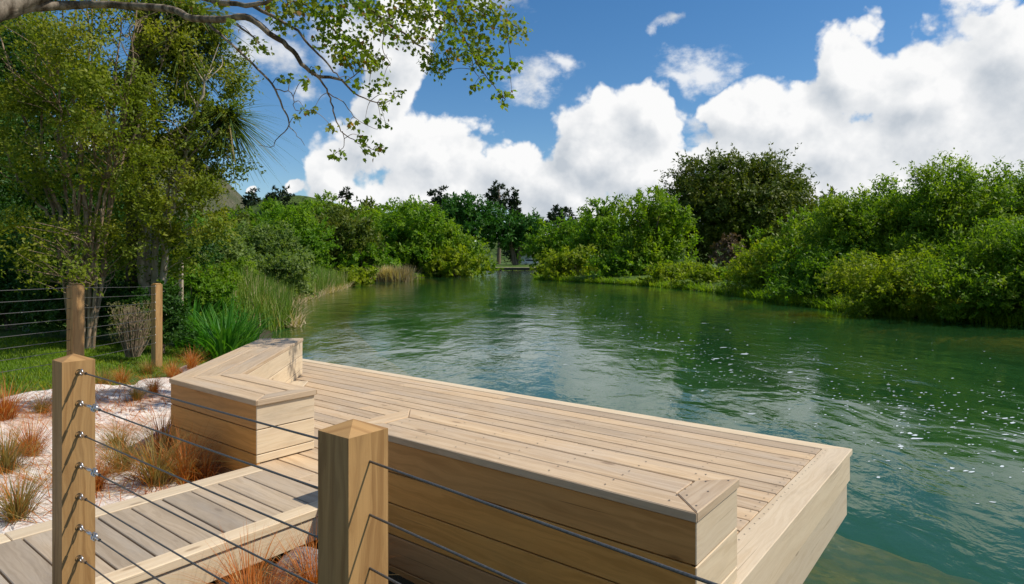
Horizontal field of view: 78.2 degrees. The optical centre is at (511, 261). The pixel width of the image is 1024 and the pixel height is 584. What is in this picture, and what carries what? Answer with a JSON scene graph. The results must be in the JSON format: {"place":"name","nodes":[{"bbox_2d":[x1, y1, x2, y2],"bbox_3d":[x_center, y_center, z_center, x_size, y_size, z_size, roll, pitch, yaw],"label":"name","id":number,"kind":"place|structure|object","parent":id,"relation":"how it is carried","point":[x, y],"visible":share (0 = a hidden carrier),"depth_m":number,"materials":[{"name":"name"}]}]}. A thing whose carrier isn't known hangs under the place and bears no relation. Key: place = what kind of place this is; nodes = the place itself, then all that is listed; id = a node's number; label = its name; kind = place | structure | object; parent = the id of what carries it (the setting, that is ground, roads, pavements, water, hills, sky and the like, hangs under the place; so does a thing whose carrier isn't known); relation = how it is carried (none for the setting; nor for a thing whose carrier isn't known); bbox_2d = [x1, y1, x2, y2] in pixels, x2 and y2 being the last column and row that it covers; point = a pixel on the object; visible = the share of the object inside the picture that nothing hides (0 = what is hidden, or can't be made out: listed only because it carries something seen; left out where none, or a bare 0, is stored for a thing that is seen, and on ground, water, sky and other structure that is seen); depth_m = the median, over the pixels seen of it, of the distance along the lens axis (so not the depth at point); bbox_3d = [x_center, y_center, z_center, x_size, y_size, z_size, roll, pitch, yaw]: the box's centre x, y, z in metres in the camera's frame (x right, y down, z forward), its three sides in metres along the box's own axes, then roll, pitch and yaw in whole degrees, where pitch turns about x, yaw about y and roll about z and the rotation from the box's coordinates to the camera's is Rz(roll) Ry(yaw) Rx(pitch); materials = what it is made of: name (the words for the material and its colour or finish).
{"place":"outdoors","nodes":[
{"label":"outdoors","id":0,"kind":"place"},
{"bbox_2d":[0,335,207,394],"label":"lawn grass","id":1,"kind":"structure","parent":0,"point":[40,347],"depth_m":9.94,"materials":[{"name":"plant"}]},
{"bbox_2d":[91,154,244,224],"bbox_3d":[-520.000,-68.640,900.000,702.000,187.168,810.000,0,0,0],"label":"mountain","id":2,"kind":"structure","parent":0,"point":[233,200],"depth_m":863.84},
{"bbox_2d":[228,195,510,262],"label":"hill","id":3,"kind":"structure","parent":0,"point":[297,198],"depth_m":309.30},
{"bbox_2d":[204,204,260,237],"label":"hill tree","id":4,"kind":"object","parent":3,"relation":"on","point":[241,215],"visible":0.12,"depth_m":207.89,"materials":[{"name":"green plant"}]},
{"bbox_2d":[240,187,261,206],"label":"pine tree","id":5,"kind":"object","parent":3,"relation":"on","point":[252,201],"visible":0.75,"depth_m":318.43,"materials":[{"name":"green plant"}]},
{"bbox_2d":[228,196,290,222],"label":"hill tree","id":6,"kind":"object","parent":3,"relation":"on","point":[266,205],"visible":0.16,"depth_m":232.96,"materials":[{"name":"green plant"}]},
{"bbox_2d":[262,184,296,205],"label":"pine tree","id":7,"kind":"object","parent":3,"relation":"on","point":[281,195],"visible":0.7,"depth_m":298.27,"materials":[{"name":"green plant"}]},
{"bbox_2d":[265,198,328,217],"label":"hill tree","id":8,"kind":"object","parent":3,"relation":"on","point":[306,203],"visible":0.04,"depth_m":250.46,"materials":[{"name":"green plant"}]},
{"bbox_2d":[296,189,350,217],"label":"hill tree","id":9,"kind":"object","parent":3,"relation":"on","point":[331,198],"visible":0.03,"depth_m":260.85,"materials":[{"name":"green plant"}]},
{"bbox_2d":[338,186,353,205],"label":"pine tree","id":10,"kind":"object","parent":3,"relation":"on","point":[347,194],"visible":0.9,"depth_m":288.90,"materials":[{"name":"green plant"}]},
{"bbox_2d":[327,196,381,220],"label":"hill tree","id":11,"kind":"object","parent":3,"relation":"on","point":[365,203],"visible":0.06,"depth_m":255.21,"materials":[{"name":"green plant"}]},
{"bbox_2d":[0,263,1023,583],"bbox_3d":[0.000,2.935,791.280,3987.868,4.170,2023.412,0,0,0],"label":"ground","id":12,"kind":"structure","parent":0,"point":[916,515],"depth_m":19.88,"materials":[{"name":"liquid"}]},
{"bbox_2d":[0,54,58,262],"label":"evergreen tree","id":13,"kind":"object","parent":12,"relation":"on","point":[5,199],"visible":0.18,"depth_m":16.67,"materials":[{"name":"green plant"}]},
{"bbox_2d":[0,230,66,333],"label":"garden shrub","id":14,"kind":"object","parent":12,"relation":"on","point":[10,276],"visible":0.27,"depth_m":12.80,"materials":[{"name":"green plant"}]},
{"bbox_2d":[0,258,120,336],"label":"garden shrub","id":15,"kind":"object","parent":12,"relation":"on","point":[42,304],"visible":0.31,"depth_m":11.99,"materials":[{"name":"green plant"}]},
{"bbox_2d":[0,0,125,284],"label":"evergreen tree","id":16,"kind":"object","parent":12,"relation":"on","point":[18,68],"visible":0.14,"depth_m":18.39,"materials":[{"name":"green plant"}]},
{"bbox_2d":[0,283,161,372],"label":"cable fence","id":17,"kind":"object","parent":12,"relation":"on","point":[75,318],"visible":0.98,"depth_m":6.35,"materials":[{"name":"wood"}]},
{"bbox_2d":[0,364,200,533],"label":"sand","id":18,"kind":"structure","parent":12,"relation":"on","point":[111,500],"depth_m":5.52,"materials":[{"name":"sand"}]},
{"bbox_2d":[0,373,49,422],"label":"sedge tussock","id":19,"kind":"object","parent":18,"relation":"on","point":[6,409],"visible":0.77,"depth_m":5.64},
{"bbox_2d":[0,411,51,474],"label":"sedge tussock","id":20,"kind":"object","parent":18,"relation":"on","point":[7,460],"visible":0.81,"depth_m":4.41,"materials":[{"name":"plant"}]},
{"bbox_2d":[1,410,51,456],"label":"sedge tussock","id":21,"kind":"object","parent":18,"relation":"on","point":[33,434],"visible":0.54,"depth_m":4.87,"materials":[{"name":"plant"}]},
{"bbox_2d":[13,389,51,413],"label":"sedge tussock","id":22,"kind":"object","parent":18,"relation":"on","point":[39,405],"visible":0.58,"depth_m":6.16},
{"bbox_2d":[0,448,128,525],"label":"sedge tussock","id":23,"kind":"object","parent":18,"relation":"on","point":[19,507],"visible":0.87,"depth_m":3.57,"materials":[{"name":"plant"}]},
{"bbox_2d":[44,448,145,497],"bbox_3d":[-2.640,1.324,3.972,0.776,0.282,0.583,0,0,28],"label":"sedge tussock","id":24,"kind":"object","parent":18,"relation":"on","point":[100,482],"visible":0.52,"depth_m":4.03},
{"bbox_2d":[97,363,139,383],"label":"sedge tussock","id":25,"kind":"object","parent":18,"relation":"on","point":[123,379],"visible":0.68,"depth_m":8.16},
{"bbox_2d":[95,412,164,449],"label":"sedge tussock","id":26,"kind":"object","parent":18,"relation":"on","point":[116,437],"visible":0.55,"depth_m":5.25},
{"bbox_2d":[109,379,163,400],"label":"sedge tussock","id":27,"kind":"object","parent":18,"relation":"on","point":[137,395],"visible":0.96,"depth_m":6.79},
{"bbox_2d":[95,425,186,474],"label":"sedge tussock","id":28,"kind":"object","parent":18,"relation":"on","point":[124,457],"visible":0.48,"depth_m":4.39,"materials":[{"name":"plant"}]},
{"bbox_2d":[127,368,172,393],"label":"sedge tussock","id":29,"kind":"object","parent":18,"relation":"on","point":[155,387],"visible":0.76,"depth_m":7.20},
{"bbox_2d":[0,466,317,583],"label":"boardwalk","id":30,"kind":"structure","parent":18,"relation":"on","point":[25,555],"depth_m":3.19,"materials":[{"name":"brown wood"}]},
{"bbox_2d":[95,416,230,491],"bbox_3d":[-2.360,1.234,4.162,1.177,0.507,1.165,0,0,-21],"label":"sedge tussock","id":31,"kind":"object","parent":18,"relation":"on","point":[155,477],"visible":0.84,"depth_m":4.13,"materials":[{"name":"plant"}]},
{"bbox_2d":[150,356,193,377],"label":"sedge tussock","id":32,"kind":"object","parent":18,"relation":"on","point":[170,370],"visible":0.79,"depth_m":8.88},
{"bbox_2d":[111,421,245,495],"bbox_3d":[-2.256,1.294,4.298,1.000,0.469,1.004,0,0,-42],"label":"sedge tussock","id":33,"kind":"object","parent":18,"relation":"on","point":[191,468],"visible":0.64,"depth_m":4.29,"materials":[{"name":"plant"}]},
{"bbox_2d":[171,344,208,368],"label":"sedge tussock","id":34,"kind":"object","parent":18,"relation":"on","point":[192,362],"visible":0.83,"depth_m":9.63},
{"bbox_2d":[170,437,229,482],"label":"sedge tussock","id":35,"kind":"object","parent":18,"relation":"on","point":[212,469],"visible":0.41,"depth_m":4.34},
{"bbox_2d":[268,547,317,583],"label":"rock","id":36,"kind":"object","parent":18,"relation":"on","point":[290,564],"visible":0.27,"depth_m":3.05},
{"bbox_2d":[0,0,216,349],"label":"multi stem tree","id":37,"kind":"object","parent":12,"relation":"on","point":[87,82],"visible":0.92,"depth_m":10.50,"materials":[{"name":"green plant"}]},
{"bbox_2d":[44,143,189,285],"bbox_3d":[-15.871,-1.756,24.113,7.537,6.665,6.057,0,0,0],"label":"evergreen tree","id":38,"kind":"object","parent":12,"relation":"on","point":[118,271],"visible":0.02,"depth_m":23.28,"materials":[{"name":"green plant"}]},
{"bbox_2d":[66,269,168,342],"bbox_3d":[-7.289,0.839,11.919,1.740,1.469,1.792,0,0,40],"label":"garden shrub","id":39,"kind":"object","parent":12,"relation":"on","point":[125,292],"visible":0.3,"depth_m":11.63,"materials":[{"name":"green plant"}]},
{"bbox_2d":[95,365,140,384],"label":"sedge tussock","id":40,"kind":"object","parent":12,"relation":"on","point":[101,381],"visible":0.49,"depth_m":7.75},
{"bbox_2d":[107,300,150,357],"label":"clipped shrub","id":41,"kind":"object","parent":12,"relation":"on","point":[125,336],"visible":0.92,"depth_m":9.93,"materials":[{"name":"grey plant"}]},
{"bbox_2d":[100,398,182,457],"bbox_3d":[-2.794,1.325,5.022,1.117,0.498,1.062,0,0,-41],"label":"sedge tussock","id":42,"kind":"object","parent":12,"relation":"on","point":[157,436],"visible":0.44,"depth_m":4.96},
{"bbox_2d":[133,357,177,375],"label":"sedge tussock","id":43,"kind":"object","parent":12,"relation":"on","point":[145,367],"visible":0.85,"depth_m":9.05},
{"bbox_2d":[118,279,200,353],"bbox_3d":[-6.126,0.952,11.021,1.308,1.316,1.102,0,0,-31],"label":"garden shrub","id":44,"kind":"object","parent":12,"relation":"on","point":[174,319],"visible":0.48,"depth_m":10.90,"materials":[{"name":"green plant"}]},
{"bbox_2d":[63,0,265,345],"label":"forked tree","id":45,"kind":"object","parent":12,"relation":"on","point":[197,187],"visible":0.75,"depth_m":11.69,"materials":[{"name":"green plant"}]},
{"bbox_2d":[122,210,227,292],"bbox_3d":[-14.351,-0.306,25.972,5.364,3.764,4.100,0,0,0],"label":"evergreen tree","id":46,"kind":"object","parent":12,"relation":"on","point":[204,247],"visible":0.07,"depth_m":25.66,"materials":[{"name":"green plant"}]},
{"bbox_2d":[90,0,302,289],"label":"cabbage tree","id":47,"kind":"object","parent":12,"relation":"on","point":[238,123],"visible":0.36,"depth_m":12.12,"materials":[{"name":"green plant"}]},
{"bbox_2d":[167,290,236,350],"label":"strap leaf plant","id":48,"kind":"object","parent":12,"relation":"on","point":[177,344],"visible":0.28,"depth_m":12.18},
{"bbox_2d":[166,263,243,321],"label":"garden shrub","id":49,"kind":"object","parent":12,"relation":"on","point":[203,285],"visible":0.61,"depth_m":15.80,"materials":[{"name":"green plant"}]},
{"bbox_2d":[172,209,249,256],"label":"leafy shrub","id":50,"kind":"object","parent":12,"relation":"on","point":[201,219],"visible":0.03,"depth_m":43.33,"materials":[{"name":"green plant"}]},
{"bbox_2d":[184,282,253,327],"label":"strap leaf plant","id":51,"kind":"object","parent":12,"relation":"on","point":[218,306],"visible":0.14,"depth_m":15.91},
{"bbox_2d":[184,215,260,274],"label":"leafy shrub","id":52,"kind":"object","parent":12,"relation":"on","point":[236,248],"visible":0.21,"depth_m":31.61,"materials":[{"name":"green plant"}]},
{"bbox_2d":[207,263,245,306],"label":"leafy shrub","id":53,"kind":"object","parent":12,"relation":"on","point":[227,273],"visible":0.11,"depth_m":21.74,"materials":[{"name":"green plant"}]},
{"bbox_2d":[168,288,287,360],"bbox_3d":[-5.356,1.166,11.369,2.830,1.386,3.250,0,0,0],"label":"strap leaf plant","id":54,"kind":"object","parent":12,"relation":"on","point":[230,339],"visible":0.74,"depth_m":11.21,"materials":[{"name":"plant"}]},
{"bbox_2d":[213,255,258,276],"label":"leafy shrub","id":55,"kind":"object","parent":12,"relation":"on","point":[240,261],"visible":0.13,"depth_m":25.75,"materials":[{"name":"green plant"}]},
{"bbox_2d":[160,520,317,583],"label":"sedge tussock","id":56,"kind":"object","parent":12,"relation":"on","point":[250,572],"visible":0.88,"depth_m":2.83,"materials":[{"name":"plant"}]},
{"bbox_2d":[215,302,292,345],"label":"strap leaf plant","id":57,"kind":"object","parent":12,"relation":"on","point":[259,324],"visible":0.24,"depth_m":14.82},
{"bbox_2d":[214,547,317,583],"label":"sedge tussock","id":58,"kind":"object","parent":12,"relation":"on","point":[261,575],"visible":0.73,"depth_m":2.65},
{"bbox_2d":[0,0,532,162],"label":"plane tree","id":59,"kind":"object","parent":12,"relation":"on","point":[11,9],"visible":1,"depth_m":6.60,"materials":[{"name":"green plant"}]},
{"bbox_2d":[223,217,310,284],"bbox_3d":[-15.210,-0.337,38.003,6.255,4.410,5.635,0,0,0],"label":"leafy shrub","id":60,"kind":"object","parent":12,"relation":"on","point":[263,239],"visible":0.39,"depth_m":37.73,"materials":[{"name":"green plant"}]},
{"bbox_2d":[191,261,347,332],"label":"reeds","id":61,"kind":"object","parent":12,"relation":"on","point":[270,294],"visible":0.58,"depth_m":21.77,"materials":[{"name":"green plant"}]},
{"bbox_2d":[246,247,318,298],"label":"leafy shrub","id":62,"kind":"object","parent":12,"relation":"on","point":[286,265],"visible":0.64,"depth_m":32.40,"materials":[{"name":"green plant"}]},
{"bbox_2d":[237,203,341,270],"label":"kanuka","id":63,"kind":"object","parent":12,"relation":"on","point":[311,238],"visible":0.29,"depth_m":54.45,"materials":[{"name":"green plant"}]},
{"bbox_2d":[214,515,429,583],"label":"sedge tussock","id":64,"kind":"object","parent":12,"relation":"on","point":[310,578],"visible":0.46,"depth_m":2.98,"materials":[{"name":"plant"}]},
{"bbox_2d":[291,202,388,271],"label":"kanuka","id":65,"kind":"object","parent":12,"relation":"on","point":[361,232],"visible":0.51,"depth_m":69.57,"materials":[{"name":"green plant"}]},
{"bbox_2d":[333,264,379,285],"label":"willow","id":66,"kind":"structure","parent":12,"relation":"on","point":[356,276],"depth_m":56.39,"materials":[{"name":"green plant"}]},
{"bbox_2d":[325,240,402,278],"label":"willow","id":67,"kind":"object","parent":12,"relation":"on","point":[375,259],"visible":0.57,"depth_m":69.55,"materials":[{"name":"green plant"}]},
{"bbox_2d":[337,201,414,268],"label":"kanuka","id":68,"kind":"object","parent":12,"relation":"on","point":[374,211],"visible":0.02,"depth_m":99.24,"materials":[{"name":"green plant"}]},
{"bbox_2d":[52,354,717,583],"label":"cable fence","id":69,"kind":"object","parent":12,"relation":"on","point":[352,488],"visible":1,"depth_m":1.46,"materials":[{"name":"wood"}]},
{"bbox_2d":[364,262,420,281],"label":"dry reed clump","id":70,"kind":"object","parent":12,"relation":"on","point":[392,274],"visible":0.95,"depth_m":66.84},
{"bbox_2d":[347,194,470,272],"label":"willow","id":71,"kind":"object","parent":12,"relation":"on","point":[395,226],"visible":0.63,"depth_m":88.95,"materials":[{"name":"green plant"}]},
{"bbox_2d":[427,185,448,212],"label":"pine tree","id":72,"kind":"object","parent":12,"relation":"on","point":[437,199],"visible":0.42,"depth_m":233.86,"materials":[{"name":"green plant"}]},
{"bbox_2d":[389,218,504,275],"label":"willow","id":73,"kind":"object","parent":12,"relation":"on","point":[457,240],"visible":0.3,"depth_m":92.57,"materials":[{"name":"green plant"}]},
{"bbox_2d":[437,190,511,248],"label":"round tree","id":74,"kind":"object","parent":12,"relation":"on","point":[466,214],"visible":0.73,"depth_m":168.44,"materials":[{"name":"green plant"}]},
{"bbox_2d":[483,180,508,263],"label":"pine tree","id":75,"kind":"object","parent":12,"relation":"on","point":[495,196],"visible":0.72,"depth_m":224.45,"materials":[{"name":"green plant"}]},
{"bbox_2d":[501,186,524,263],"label":"cypress","id":76,"kind":"object","parent":12,"relation":"on","point":[514,202],"visible":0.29,"depth_m":214.25,"materials":[{"name":"plant"}]},
{"bbox_2d":[483,206,550,264],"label":"round tree","id":77,"kind":"object","parent":12,"relation":"on","point":[516,226],"visible":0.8,"depth_m":165.38,"materials":[{"name":"green plant"}]},
{"bbox_2d":[516,209,585,267],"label":"round tree","id":78,"kind":"object","parent":12,"relation":"on","point":[556,239],"visible":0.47,"depth_m":110.26,"materials":[{"name":"green plant"}]},
{"bbox_2d":[257,359,851,583],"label":"timber deck","id":79,"kind":"structure","parent":12,"relation":"on","point":[791,504],"depth_m":4.59,"materials":[{"name":"brown wood"}]},
{"bbox_2d":[169,338,316,475],"bbox_3d":[-2.428,1.390,5.789,1.070,0.948,3.585,0,0,-20],"label":"corner bench","id":80,"kind":"object","parent":79,"relation":"on","point":[253,380],"visible":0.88,"depth_m":4.54,"materials":[{"name":"brown wood"}]},
{"bbox_2d":[363,409,738,583],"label":"box bench","id":81,"kind":"object","parent":79,"relation":"on","point":[681,518],"visible":0.77,"depth_m":2.81,"materials":[{"name":"brown wood"}]},
{"bbox_2d":[542,204,566,234],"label":"pine tree","id":82,"kind":"object","parent":12,"relation":"on","point":[552,216],"visible":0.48,"depth_m":258.60,"materials":[{"name":"green plant"}]},
{"bbox_2d":[558,206,578,226],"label":"pine tree","id":83,"kind":"object","parent":12,"relation":"on","point":[566,209],"visible":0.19,"depth_m":268.05,"materials":[{"name":"green plant"}]},
{"bbox_2d":[535,244,610,280],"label":"shrub","id":84,"kind":"object","parent":12,"relation":"on","point":[572,258],"visible":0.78,"depth_m":72.65,"materials":[{"name":"green plant"}]},
{"bbox_2d":[569,195,626,266],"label":"round tree","id":85,"kind":"object","parent":12,"relation":"on","point":[585,238],"visible":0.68,"depth_m":90.27,"materials":[{"name":"green plant"}]},
{"bbox_2d":[581,247,659,278],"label":"shrub","id":86,"kind":"object","parent":12,"relation":"on","point":[616,264],"visible":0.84,"depth_m":64.74,"materials":[{"name":"green plant"}]},
{"bbox_2d":[593,183,703,274],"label":"poplar","id":87,"kind":"object","parent":12,"relation":"on","point":[652,230],"visible":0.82,"depth_m":66.55,"materials":[{"name":"green plant"}]},
{"bbox_2d":[635,260,712,285],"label":"sedge bank","id":88,"kind":"structure","parent":12,"relation":"on","point":[663,271],"depth_m":56.21,"materials":[{"name":"green plant"}]},
{"bbox_2d":[341,270,1023,326],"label":"bank grass","id":89,"kind":"structure","parent":12,"relation":"on","point":[820,302],"depth_m":31.53,"materials":[{"name":"green plant"}]},
{"bbox_2d":[667,258,736,287],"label":"sedge bank","id":90,"kind":"structure","parent":12,"relation":"on","point":[702,274],"depth_m":49.50,"materials":[{"name":"green plant"}]},
{"bbox_2d":[708,232,750,270],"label":"brown shrub","id":91,"kind":"object","parent":12,"relation":"on","point":[729,253],"visible":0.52,"depth_m":73.59,"materials":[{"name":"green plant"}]},
{"bbox_2d":[645,141,822,267],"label":"broad tree","id":92,"kind":"object","parent":12,"relation":"on","point":[719,196],"visible":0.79,"depth_m":78.67,"materials":[{"name":"green plant"}]},
{"bbox_2d":[721,233,793,294],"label":"willow","id":93,"kind":"object","parent":12,"relation":"on","point":[745,264],"visible":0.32,"depth_m":40.93,"materials":[{"name":"green plant"}]},
{"bbox_2d":[740,204,839,288],"bbox_3d":[19.184,-0.725,38.772,9.422,5.654,7.522,0,0,0],"label":"willow","id":94,"kind":"object","parent":12,"relation":"on","point":[794,237],"visible":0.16,"depth_m":38.90,"materials":[{"name":"green plant"}]},
{"bbox_2d":[760,234,896,304],"bbox_3d":[16.716,0.435,32.330,8.346,3.870,7.105,0,0,0],"label":"willow","id":95,"kind":"object","parent":12,"relation":"on","point":[817,262],"visible":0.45,"depth_m":32.06,"materials":[{"name":"green plant"}]},
{"bbox_2d":[799,172,934,280],"bbox_3d":[20.224,-1.420,33.892,8.902,6.820,7.985,0,0,-35],"label":"willow","id":96,"kind":"object","parent":12,"relation":"on","point":[838,216],"visible":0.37,"depth_m":32.90,"materials":[{"name":"green plant"}]},
{"bbox_2d":[813,240,996,319],"bbox_3d":[16.433,0.748,25.362,7.372,3.250,6.135,0,0,34],"label":"willow","id":97,"kind":"object","parent":12,"relation":"on","point":[881,289],"visible":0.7,"depth_m":24.79,"materials":[{"name":"green plant"}]},
{"bbox_2d":[845,148,1023,288],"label":"willow","id":98,"kind":"object","parent":12,"relation":"on","point":[949,172],"visible":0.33,"depth_m":29.95,"materials":[{"name":"green plant"}]},
{"bbox_2d":[860,156,1023,264],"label":"willow","id":99,"kind":"object","parent":12,"relation":"on","point":[1018,204],"visible":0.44,"depth_m":28.70,"materials":[{"name":"green plant"}]},
{"bbox_2d":[892,212,1023,321],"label":"willow","id":100,"kind":"object","parent":12,"relation":"on","point":[972,272],"visible":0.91,"depth_m":22.21,"materials":[{"name":"green plant"}]},
{"bbox_2d":[972,216,1023,318],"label":"willow","id":101,"kind":"object","parent":12,"relation":"on","point":[1015,238],"visible":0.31,"depth_m":21.71,"materials":[{"name":"green plant"}]},
{"bbox_2d":[7,0,1023,241],"label":"sky","id":102,"kind":"structure","parent":0,"point":[608,93],"materials":[{"name":"blue"}]},
{"bbox_2d":[469,233,727,262],"bbox_3d":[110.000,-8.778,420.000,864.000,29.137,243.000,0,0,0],"label":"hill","id":103,"kind":"structure","parent":0,"point":[493,252],"depth_m":363.24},
{"bbox_2d":[272,270,1023,387],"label":"water","id":104,"kind":"structure","parent":0,"point":[492,296],"depth_m":25.12,"materials":[{"name":"liquid"}]},
{"bbox_2d":[277,281,355,327],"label":"reeds","id":105,"kind":"object","parent":104,"relation":"on","point":[330,291],"visible":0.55,"depth_m":32.27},
{"bbox_2d":[424,244,492,276],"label":"willow","id":106,"kind":"object","parent":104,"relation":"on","point":[452,266],"visible":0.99,"depth_m":86.74,"materials":[{"name":"green plant"}]},
{"bbox_2d":[479,302,1023,503],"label":"foam","id":107,"kind":"object","parent":104,"relation":"on","point":[876,410],"visible":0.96,"depth_m":9.04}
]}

